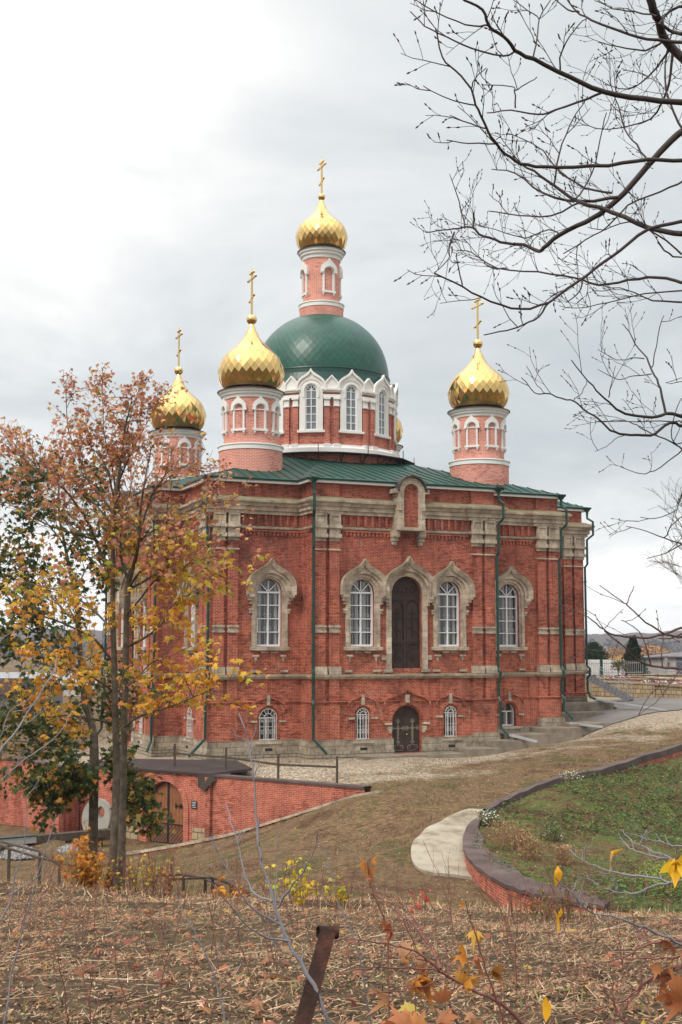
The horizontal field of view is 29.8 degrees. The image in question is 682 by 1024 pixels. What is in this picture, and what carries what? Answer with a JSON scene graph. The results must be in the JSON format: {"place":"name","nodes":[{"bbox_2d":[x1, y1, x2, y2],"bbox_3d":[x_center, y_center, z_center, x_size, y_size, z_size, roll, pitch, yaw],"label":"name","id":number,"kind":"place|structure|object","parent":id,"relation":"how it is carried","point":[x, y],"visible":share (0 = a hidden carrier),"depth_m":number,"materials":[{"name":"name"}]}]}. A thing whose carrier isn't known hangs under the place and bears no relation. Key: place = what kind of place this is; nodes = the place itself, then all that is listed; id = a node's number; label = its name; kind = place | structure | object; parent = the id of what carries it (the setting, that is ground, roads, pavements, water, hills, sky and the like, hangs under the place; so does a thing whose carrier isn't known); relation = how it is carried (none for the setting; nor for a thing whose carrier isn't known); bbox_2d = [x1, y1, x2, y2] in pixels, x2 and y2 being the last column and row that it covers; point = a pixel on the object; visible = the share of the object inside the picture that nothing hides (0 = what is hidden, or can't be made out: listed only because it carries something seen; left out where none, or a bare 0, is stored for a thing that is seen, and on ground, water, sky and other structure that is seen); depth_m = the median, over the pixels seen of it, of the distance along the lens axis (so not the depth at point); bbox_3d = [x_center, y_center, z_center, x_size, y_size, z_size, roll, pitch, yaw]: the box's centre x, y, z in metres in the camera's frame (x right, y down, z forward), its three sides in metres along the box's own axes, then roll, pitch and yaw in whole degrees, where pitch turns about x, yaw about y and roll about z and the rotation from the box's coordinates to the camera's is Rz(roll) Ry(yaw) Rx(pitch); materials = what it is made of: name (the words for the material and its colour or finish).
{"place":"outdoors","nodes":[
{"label":"outdoors","id":0,"kind":"place"},
{"bbox_2d":[0,657,681,1023],"bbox_3d":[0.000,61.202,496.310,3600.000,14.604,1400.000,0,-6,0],"label":"ground","id":1,"kind":"structure","parent":0,"point":[382,815],"depth_m":39.49,"materials":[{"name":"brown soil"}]},
{"bbox_2d":[0,845,42,860],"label":"gravel heap","id":2,"kind":"object","parent":1,"relation":"on","point":[15,856],"visible":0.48,"depth_m":54.75,"materials":[{"name":"white gravel"}]},
{"bbox_2d":[0,840,60,885],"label":"wooden handrail","id":3,"kind":"object","parent":1,"relation":"on","point":[35,850],"visible":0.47,"depth_m":38.17,"materials":[{"name":"grey wood"}]},
{"bbox_2d":[0,678,67,715],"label":"grey hall","id":4,"kind":"structure","parent":1,"relation":"on","point":[59,697],"depth_m":121.15,"materials":[{"name":"metal"}]},
{"bbox_2d":[0,612,70,1023],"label":"sapling","id":5,"kind":"object","parent":1,"relation":"on","point":[22,853],"visible":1,"depth_m":4.51,"materials":[{"name":"brown plant"}]},
{"bbox_2d":[0,844,78,884],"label":"wooden handrail","id":6,"kind":"object","parent":1,"relation":"on","point":[9,849],"visible":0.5,"depth_m":36.06,"materials":[{"name":"grey wood"}]},
{"bbox_2d":[0,757,79,832],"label":"retaining wall","id":7,"kind":"structure","parent":1,"relation":"on","point":[12,808],"depth_m":64.82,"materials":[{"name":"brick"}]},
{"bbox_2d":[0,731,89,759],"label":"rail fence","id":8,"kind":"object","parent":7,"relation":"on","point":[36,743],"visible":0.09,"depth_m":65.42,"materials":[{"name":"brown wood"}]},
{"bbox_2d":[0,673,94,695],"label":"house","id":9,"kind":"structure","parent":1,"relation":"on","point":[16,675],"depth_m":190.60,"materials":[{"name":"white brick"}]},
{"bbox_2d":[0,828,118,850],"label":"long trough","id":10,"kind":"object","parent":1,"relation":"on","point":[70,836],"visible":0.52,"depth_m":56.56,"materials":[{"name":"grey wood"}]},
{"bbox_2d":[56,844,80,852],"bbox_3d":[-11.846,14.765,55.976,1.945,0.554,1.624,0,-6,0],"label":"gravel heap","id":11,"kind":"object","parent":1,"relation":"on","point":[65,847],"visible":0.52,"depth_m":55.68,"materials":[{"name":"white gravel"}]},
{"bbox_2d":[51,820,111,888],"bbox_3d":[-5.050,6.714,24.968,0.890,1.393,1.232,5,-8,-38],"label":"bush","id":12,"kind":"object","parent":1,"relation":"on","point":[83,874],"visible":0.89,"depth_m":24.81,"materials":[{"name":"orange plant"}]},
{"bbox_2d":[0,440,175,886],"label":"maple tree","id":13,"kind":"object","parent":1,"relation":"on","point":[79,783],"visible":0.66,"depth_m":29.80,"materials":[{"name":"green plant"}]},
{"bbox_2d":[82,798,110,829],"bbox_3d":[-11.472,14.426,60.323,1.860,1.873,0.440,-4,-7,36],"label":"stone disc","id":14,"kind":"object","parent":1,"relation":"on","point":[104,821],"visible":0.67,"depth_m":60.10,"materials":[{"name":"white stone"}]},
{"bbox_2d":[83,838,113,889],"bbox_3d":[-4.781,6.952,25.278,0.700,1.120,0.854,0,-6,0],"label":"bush","id":15,"kind":"object","parent":1,"relation":"on","point":[103,857],"visible":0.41,"depth_m":25.17,"materials":[{"name":"orange plant"}]},
{"bbox_2d":[0,362,270,891],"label":"maple tree","id":16,"kind":"object","parent":1,"relation":"on","point":[116,460],"visible":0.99,"depth_m":25.66,"materials":[{"name":"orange plant"}]},
{"bbox_2d":[98,842,179,895],"bbox_3d":[-3.875,6.800,24.476,1.541,1.094,1.054,0,-6,0],"label":"bush","id":17,"kind":"object","parent":1,"relation":"on","point":[131,875],"visible":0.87,"depth_m":24.31,"materials":[{"name":"brown plant"}]},
{"bbox_2d":[141,842,185,897],"bbox_3d":[-3.264,6.677,23.841,0.866,1.081,0.801,4,-7,-31],"label":"bush","id":18,"kind":"object","parent":1,"relation":"on","point":[169,875],"visible":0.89,"depth_m":23.89,"materials":[{"name":"brown plant"}]},
{"bbox_2d":[80,759,251,841],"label":"retaining wall","id":19,"kind":"structure","parent":1,"relation":"on","point":[196,784],"depth_m":58.93,"materials":[{"name":"brick"}]},
{"bbox_2d":[150,782,182,843],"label":"plank gate","id":20,"kind":"structure","parent":19,"relation":"attached to","point":[170,799],"depth_m":59.17,"materials":[{"name":"brown wood"}]},
{"bbox_2d":[154,873,221,892],"bbox_3d":[-3.892,10.508,34.269,0.645,1.496,2.912,6,-8,-44],"label":"wooden handrail","id":21,"kind":"object","parent":1,"relation":"on","point":[189,875],"visible":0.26,"depth_m":34.79,"materials":[{"name":"grey wood"}]},
{"bbox_2d":[173,889,234,1023],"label":"sapling","id":22,"kind":"object","parent":1,"relation":"on","point":[221,1001],"visible":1,"depth_m":4.46,"materials":[{"name":"brown plant"}]},
{"bbox_2d":[168,876,250,896],"bbox_3d":[-3.084,10.073,32.390,3.067,1.468,0.850,-6,-8,42],"label":"wooden handrail","id":23,"kind":"object","parent":1,"relation":"on","point":[212,878],"visible":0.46,"depth_m":33.12,"materials":[{"name":"grey wood"}]},
{"bbox_2d":[211,874,246,900],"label":"bush","id":24,"kind":"object","parent":1,"relation":"on","point":[223,890],"visible":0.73,"depth_m":22.44,"materials":[{"name":"orange plant"}]},
{"bbox_2d":[126,790,381,855],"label":"slope kerb","id":25,"kind":"structure","parent":1,"relation":"on","point":[195,842],"depth_m":53.85,"materials":[{"name":"stone"}]},
{"bbox_2d":[203,713,331,1023],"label":"sapling","id":26,"kind":"object","parent":1,"relation":"on","point":[301,963],"visible":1,"depth_m":5.09,"materials":[{"name":"grey plant"}]},
{"bbox_2d":[255,857,319,907],"bbox_3d":[-0.860,5.868,20.503,1.059,0.946,0.625,0,-6,0],"label":"bush","id":27,"kind":"object","parent":1,"relation":"on","point":[296,891],"visible":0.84,"depth_m":20.47,"materials":[{"name":"yellow plant"}]},
{"bbox_2d":[212,774,371,835],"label":"retaining wall","id":28,"kind":"structure","parent":1,"relation":"on","point":[276,798],"depth_m":55.65,"materials":[{"name":"brick"}]},
{"bbox_2d":[174,744,337,782],"bbox_3d":[-4.237,11.437,57.535,9.977,1.560,0.929,-5,-8,39],"label":"rail fence","id":29,"kind":"object","parent":28,"relation":"on","point":[270,763],"visible":0.77,"depth_m":56.70,"materials":[{"name":"brown wood"}]},
{"bbox_2d":[294,925,338,1023],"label":"steel post","id":30,"kind":"object","parent":1,"relation":"on","point":[326,936],"visible":0.98,"depth_m":5.10,"materials":[{"name":"brown metal"}]},
{"bbox_2d":[323,871,352,906],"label":"bush","id":31,"kind":"object","parent":1,"relation":"on","point":[344,894],"visible":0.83,"depth_m":20.44,"materials":[{"name":"yellow plant"}]},
{"bbox_2d":[0,877,679,923],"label":"straw","id":32,"kind":"object","parent":1,"relation":"on","point":[7,882],"visible":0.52,"depth_m":21.40,"materials":[{"name":"beige plant"}]},
{"bbox_2d":[0,822,681,1023],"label":"dry weeds","id":33,"kind":"object","parent":1,"relation":"on","point":[350,897],"visible":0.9,"depth_m":9.48,"materials":[{"name":"brown plant"}]},
{"bbox_2d":[0,880,681,1023],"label":"fallen leaves","id":34,"kind":"object","parent":1,"relation":"on","point":[409,1007],"visible":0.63,"depth_m":9.81,"materials":[{"name":"brown plant"}]},
{"bbox_2d":[1,739,680,909],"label":"fallen leaves","id":35,"kind":"object","parent":1,"relation":"on","point":[401,820],"visible":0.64,"depth_m":48.97,"materials":[{"name":"brown plant"}]},
{"bbox_2d":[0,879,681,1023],"bbox_3d":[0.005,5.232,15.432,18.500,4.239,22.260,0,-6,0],"label":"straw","id":36,"kind":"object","parent":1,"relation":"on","point":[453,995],"visible":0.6,"depth_m":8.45,"materials":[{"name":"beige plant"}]},
{"bbox_2d":[319,849,371,1023],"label":"sapling","id":37,"kind":"object","parent":1,"relation":"on","point":[365,996],"visible":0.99,"depth_m":5.43,"materials":[{"name":"brown plant"}]},
{"bbox_2d":[97,159,616,760],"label":"church","id":38,"kind":"structure","parent":1,"relation":"on","point":[391,603],"depth_m":69.97,"materials":[{"name":"red brick"}]},
{"bbox_2d":[128,685,136,730],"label":"lower door","id":39,"kind":"structure","parent":38,"relation":"in","point":[133,723],"depth_m":74.41,"materials":[{"name":"brown metal"}]},
{"bbox_2d":[135,691,144,743],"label":"basement window","id":40,"kind":"structure","parent":38,"relation":"in","point":[138,735],"depth_m":71.82,"materials":[{"name":"beige glass"}]},
{"bbox_2d":[183,692,195,747],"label":"basement window","id":41,"kind":"structure","parent":38,"relation":"in","point":[191,717],"depth_m":68.33,"materials":[{"name":"beige glass"}]},
{"bbox_2d":[191,605,193,646],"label":"window","id":42,"kind":"structure","parent":38,"relation":"in","point":[192,608],"depth_m":69.60,"materials":[{"name":"white glass"}]},
{"bbox_2d":[249,694,286,750],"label":"basement window","id":43,"kind":"structure","parent":38,"relation":"in","point":[266,719],"depth_m":66.83,"materials":[{"name":"beige glass"}]},
{"bbox_2d":[257,579,279,645],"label":"window","id":44,"kind":"structure","parent":38,"relation":"in","point":[268,592],"depth_m":67.55,"materials":[{"name":"white glass"}]},
{"bbox_2d":[351,579,372,646],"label":"window","id":45,"kind":"structure","parent":38,"relation":"in","point":[361,591],"depth_m":68.10,"materials":[{"name":"white glass"}]},
{"bbox_2d":[347,693,377,749],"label":"basement window","id":46,"kind":"structure","parent":38,"relation":"in","point":[361,714],"depth_m":67.33,"materials":[{"name":"beige glass"}]},
{"bbox_2d":[392,577,419,667],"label":"upper door","id":47,"kind":"structure","parent":38,"relation":"in","point":[405,592],"depth_m":69.05,"materials":[{"name":"brown wood"}]},
{"bbox_2d":[383,688,430,752],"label":"lower door","id":48,"kind":"structure","parent":38,"relation":"in","point":[404,729],"depth_m":68.41,"materials":[{"name":"brown wood"}]},
{"bbox_2d":[438,581,458,646],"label":"window","id":49,"kind":"structure","parent":38,"relation":"in","point":[448,596],"depth_m":70.15,"materials":[{"name":"white glass"}]},
{"bbox_2d":[435,692,464,746],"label":"basement window","id":50,"kind":"structure","parent":38,"relation":"in","point":[449,730],"depth_m":69.35,"materials":[{"name":"beige glass"}]},
{"bbox_2d":[499,584,517,646],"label":"window","id":51,"kind":"structure","parent":38,"relation":"in","point":[508,633],"depth_m":73.31,"materials":[{"name":"white glass"}]},
{"bbox_2d":[497,690,523,728],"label":"basement window","id":52,"kind":"structure","parent":38,"relation":"in","point":[507,710],"depth_m":72.63,"materials":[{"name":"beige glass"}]},
{"bbox_2d":[359,856,389,1017],"bbox_3d":[0.149,1.967,5.828,0.144,0.802,0.092,0,-6,0],"label":"leafy shoot","id":53,"kind":"object","parent":1,"relation":"on","point":[370,872],"visible":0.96,"depth_m":5.84,"materials":[{"name":"orange plant"}]},
{"bbox_2d":[354,751,466,759],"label":"concrete step","id":54,"kind":"object","parent":1,"relation":"on","point":[452,754],"visible":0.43,"depth_m":66.88,"materials":[{"name":"grey concrete"}]},
{"bbox_2d":[408,882,431,914],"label":"seedling","id":55,"kind":"object","parent":1,"relation":"on","point":[420,899],"visible":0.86,"depth_m":18.97,"materials":[{"name":"plant"}]},
{"bbox_2d":[326,881,523,1023],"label":"leafy shoot","id":56,"kind":"object","parent":1,"relation":"on","point":[423,982],"visible":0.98,"depth_m":3.83,"materials":[{"name":"orange plant"}]},
{"bbox_2d":[446,900,506,1023],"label":"leafy shoot","id":57,"kind":"object","parent":1,"relation":"on","point":[466,980],"visible":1,"depth_m":3.68,"materials":[{"name":"orange plant"}]},
{"bbox_2d":[454,746,502,756],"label":"concrete step","id":58,"kind":"object","parent":1,"relation":"on","point":[477,751],"visible":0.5,"depth_m":67.88,"materials":[{"name":"grey concrete"}]},
{"bbox_2d":[475,809,502,826],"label":"flower clump","id":59,"kind":"object","parent":1,"relation":"on","point":[487,816],"visible":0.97,"depth_m":45.61,"materials":[{"name":"white plant"}]},
{"bbox_2d":[476,819,527,850],"bbox_3d":[5.485,10.670,42.445,1.607,0.959,1.806,5,-8,-40],"label":"dry tuft","id":60,"kind":"object","parent":1,"relation":"on","point":[513,840],"visible":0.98,"depth_m":42.29,"materials":[{"name":"brown plant"}]},
{"bbox_2d":[484,739,525,752],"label":"concrete step","id":61,"kind":"object","parent":1,"relation":"on","point":[508,745],"visible":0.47,"depth_m":68.93,"materials":[{"name":"grey concrete"}]},
{"bbox_2d":[508,828,535,847],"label":"dry tuft","id":62,"kind":"object","parent":1,"relation":"on","point":[525,833],"visible":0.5,"depth_m":42.68,"materials":[{"name":"beige plant"}]},
{"bbox_2d":[509,734,536,742],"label":"ground trough","id":63,"kind":"object","parent":1,"relation":"on","point":[523,738],"visible":1,"depth_m":69.06,"materials":[{"name":"grey concrete"}]},
{"bbox_2d":[500,732,556,747],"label":"concrete step","id":64,"kind":"object","parent":1,"relation":"on","point":[543,739],"visible":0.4,"depth_m":70.17,"materials":[{"name":"grey concrete"}]},
{"bbox_2d":[514,835,553,860],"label":"dry tuft","id":65,"kind":"object","parent":1,"relation":"on","point":[530,850],"visible":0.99,"depth_m":40.91,"materials":[{"name":"beige plant"}]},
{"bbox_2d":[393,0,681,334],"bbox_3d":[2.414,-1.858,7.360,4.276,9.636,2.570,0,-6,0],"label":"bare tree","id":66,"kind":"object","parent":1,"relation":"on","point":[637,222],"visible":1,"depth_m":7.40,"materials":[{"name":"brown plant"}]},
{"bbox_2d":[536,825,564,841],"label":"flower clump","id":67,"kind":"object","parent":1,"relation":"on","point":[552,833],"visible":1,"depth_m":43.89,"materials":[{"name":"green plant"}]},
{"bbox_2d":[530,726,581,742],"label":"concrete step","id":68,"kind":"object","parent":1,"relation":"on","point":[563,733],"visible":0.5,"depth_m":71.40,"materials":[{"name":"grey concrete"}]},
{"bbox_2d":[503,877,614,923],"bbox_3d":[3.174,5.619,18.539,1.656,0.784,1.352,0,-6,0],"label":"weed clump","id":69,"kind":"object","parent":1,"relation":"on","point":[565,898],"visible":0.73,"depth_m":18.54,"materials":[{"name":"brown plant"}]},
{"bbox_2d":[546,843,579,865],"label":"dry tuft","id":70,"kind":"object","parent":1,"relation":"on","point":[562,856],"visible":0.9,"depth_m":40.45,"materials":[{"name":"beige plant"}]},
{"bbox_2d":[554,770,583,780],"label":"flower clump","id":71,"kind":"object","parent":1,"relation":"on","point":[570,774],"visible":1,"depth_m":49.10,"materials":[{"name":"white plant"}]},
{"bbox_2d":[463,743,681,913],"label":"garden wall","id":72,"kind":"structure","parent":1,"relation":"on","point":[476,860],"depth_m":39.80,"materials":[{"name":"brick"}]},
{"bbox_2d":[471,759,681,913],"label":"ground cover","id":73,"kind":"object","parent":1,"relation":"on","point":[623,885],"visible":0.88,"depth_m":47.14,"materials":[{"name":"green plant"}]},
{"bbox_2d":[562,711,603,721],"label":"concrete step","id":74,"kind":"object","parent":1,"relation":"on","point":[578,715],"visible":0.2,"depth_m":77.41,"materials":[{"name":"grey concrete"}]},
{"bbox_2d":[561,721,609,734],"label":"concrete step","id":75,"kind":"object","parent":1,"relation":"on","point":[585,729],"visible":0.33,"depth_m":72.96,"materials":[{"name":"grey concrete"}]},
{"bbox_2d":[569,722,602,727],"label":"ground trough","id":76,"kind":"object","parent":1,"relation":"on","point":[590,725],"visible":1,"depth_m":72.42,"materials":[{"name":"grey concrete"}]},
{"bbox_2d":[562,702,613,711],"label":"concrete step","id":77,"kind":"object","parent":1,"relation":"on","point":[587,706],"visible":0.13,"depth_m":79.41,"materials":[{"name":"grey concrete"}]},
{"bbox_2d":[496,293,681,558],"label":"bare tree","id":78,"kind":"object","parent":1,"relation":"on","point":[674,414],"visible":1,"depth_m":10.56,"materials":[{"name":"brown plant"}]},
{"bbox_2d":[585,642,611,676],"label":"pine tree","id":79,"kind":"object","parent":1,"relation":"on","point":[593,654],"visible":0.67,"depth_m":123.75,"materials":[{"name":"green plant"}]},
{"bbox_2d":[585,660,624,674],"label":"sheet fence","id":80,"kind":"object","parent":1,"relation":"on","point":[595,669],"visible":0.43,"depth_m":115.14,"materials":[{"name":"white metal"}]},
{"bbox_2d":[585,660,633,700],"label":"metal stair","id":81,"kind":"object","parent":1,"relation":"on","point":[609,688],"visible":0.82,"depth_m":87.58,"materials":[{"name":"grey metal"}]},
{"bbox_2d":[539,581,681,716],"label":"bare tree","id":82,"kind":"object","parent":1,"relation":"on","point":[679,668],"visible":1,"depth_m":6.50,"materials":[{"name":"wood"}]},
{"bbox_2d":[542,829,681,1023],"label":"sapling","id":83,"kind":"object","parent":1,"relation":"on","point":[672,867],"visible":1,"depth_m":3.51,"materials":[{"name":"yellow plant"}]},
{"bbox_2d":[605,646,625,657],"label":"birch tree","id":84,"kind":"object","parent":1,"relation":"on","point":[619,651],"visible":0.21,"depth_m":286.99,"materials":[{"name":"plant"}]},
{"bbox_2d":[552,916,681,1023],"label":"sapling","id":85,"kind":"object","parent":1,"relation":"on","point":[672,999],"visible":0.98,"depth_m":3.77,"materials":[{"name":"brown plant"}]},
{"bbox_2d":[610,658,627,676],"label":"garden bush","id":86,"kind":"object","parent":1,"relation":"on","point":[618,664],"visible":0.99,"depth_m":105.03,"materials":[{"name":"green plant"}]},
{"bbox_2d":[600,675,651,681],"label":"stone terrace","id":87,"kind":"structure","parent":1,"relation":"on","point":[630,679],"depth_m":101.44,"materials":[{"name":"stone"}]},
{"bbox_2d":[595,699,666,709],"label":"ground trough","id":88,"kind":"object","parent":1,"relation":"on","point":[629,704],"visible":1,"depth_m":79.29,"materials":[{"name":"grey concrete"}]},
{"bbox_2d":[617,635,650,675],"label":"spruce tree","id":89,"kind":"object","parent":1,"relation":"on","point":[635,651],"visible":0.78,"depth_m":116.85,"materials":[{"name":"green plant"}]},
{"bbox_2d":[592,680,681,697],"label":"stone terrace","id":90,"kind":"structure","parent":1,"relation":"on","point":[645,688],"depth_m":94.83,"materials":[{"name":"stone"}]},
{"bbox_2d":[604,859,681,897],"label":"green bush","id":91,"kind":"object","parent":1,"relation":"on","point":[656,872],"visible":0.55,"depth_m":37.36,"materials":[{"name":"plant"}]},
{"bbox_2d":[627,676,681,683],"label":"stone terrace","id":92,"kind":"structure","parent":1,"relation":"on","point":[661,679],"depth_m":101.80,"materials":[{"name":"stone"}]},
{"bbox_2d":[641,647,667,655],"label":"birch tree","id":93,"kind":"object","parent":1,"relation":"on","point":[655,650],"visible":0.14,"depth_m":267.23,"materials":[{"name":"plant"}]},
{"bbox_2d":[628,674,681,677],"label":"stone terrace","id":94,"kind":"structure","parent":1,"relation":"on","point":[669,675],"depth_m":107.23,"materials":[{"name":"stone"}]},
{"bbox_2d":[585,658,681,675],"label":"picket fence","id":95,"kind":"object","parent":94,"relation":"on","point":[665,663],"visible":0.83,"depth_m":109.33,"materials":[{"name":"grey paint"}]},
{"bbox_2d":[637,652,678,673],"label":"brick shed","id":96,"kind":"structure","parent":1,"relation":"on","point":[672,662],"depth_m":117.52,"materials":[{"name":"white brick"}]},
{"bbox_2d":[643,477,681,583],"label":"birch tree","id":97,"kind":"object","parent":1,"relation":"on","point":[666,562],"visible":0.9,"depth_m":120.21,"materials":[{"name":"brown plant"}]},
{"bbox_2d":[667,652,681,673],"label":"blue shed","id":98,"kind":"structure","parent":1,"relation":"on","point":[678,656],"depth_m":113.07,"materials":[{"name":"grey stone"}]},
{"bbox_2d":[0,628,681,656],"bbox_3d":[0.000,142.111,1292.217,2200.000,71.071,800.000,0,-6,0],"label":"hills","id":99,"kind":"structure","parent":0,"point":[600,639],"depth_m":1369.54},
{"bbox_2d":[0,636,681,656],"bbox_3d":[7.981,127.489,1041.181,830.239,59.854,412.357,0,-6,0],"label":"distant forest","id":100,"kind":"object","parent":99,"relation":"on","point":[676,647],"visible":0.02,"depth_m":1196.01,"materials":[{"name":"brown plant"}]},
{"bbox_2d":[0,0,681,633],"label":"sky","id":101,"kind":"structure","parent":0,"point":[156,155],"materials":[{"name":"white"}]},
{"bbox_2d":[411,809,482,879],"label":"path","id":102,"kind":"structure","parent":0,"point":[444,836],"depth_m":42.80,"materials":[{"name":"concrete"}]},
{"bbox_2d":[578,697,681,735],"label":"road","id":103,"kind":"structure","parent":0,"point":[621,712],"depth_m":79.76,"materials":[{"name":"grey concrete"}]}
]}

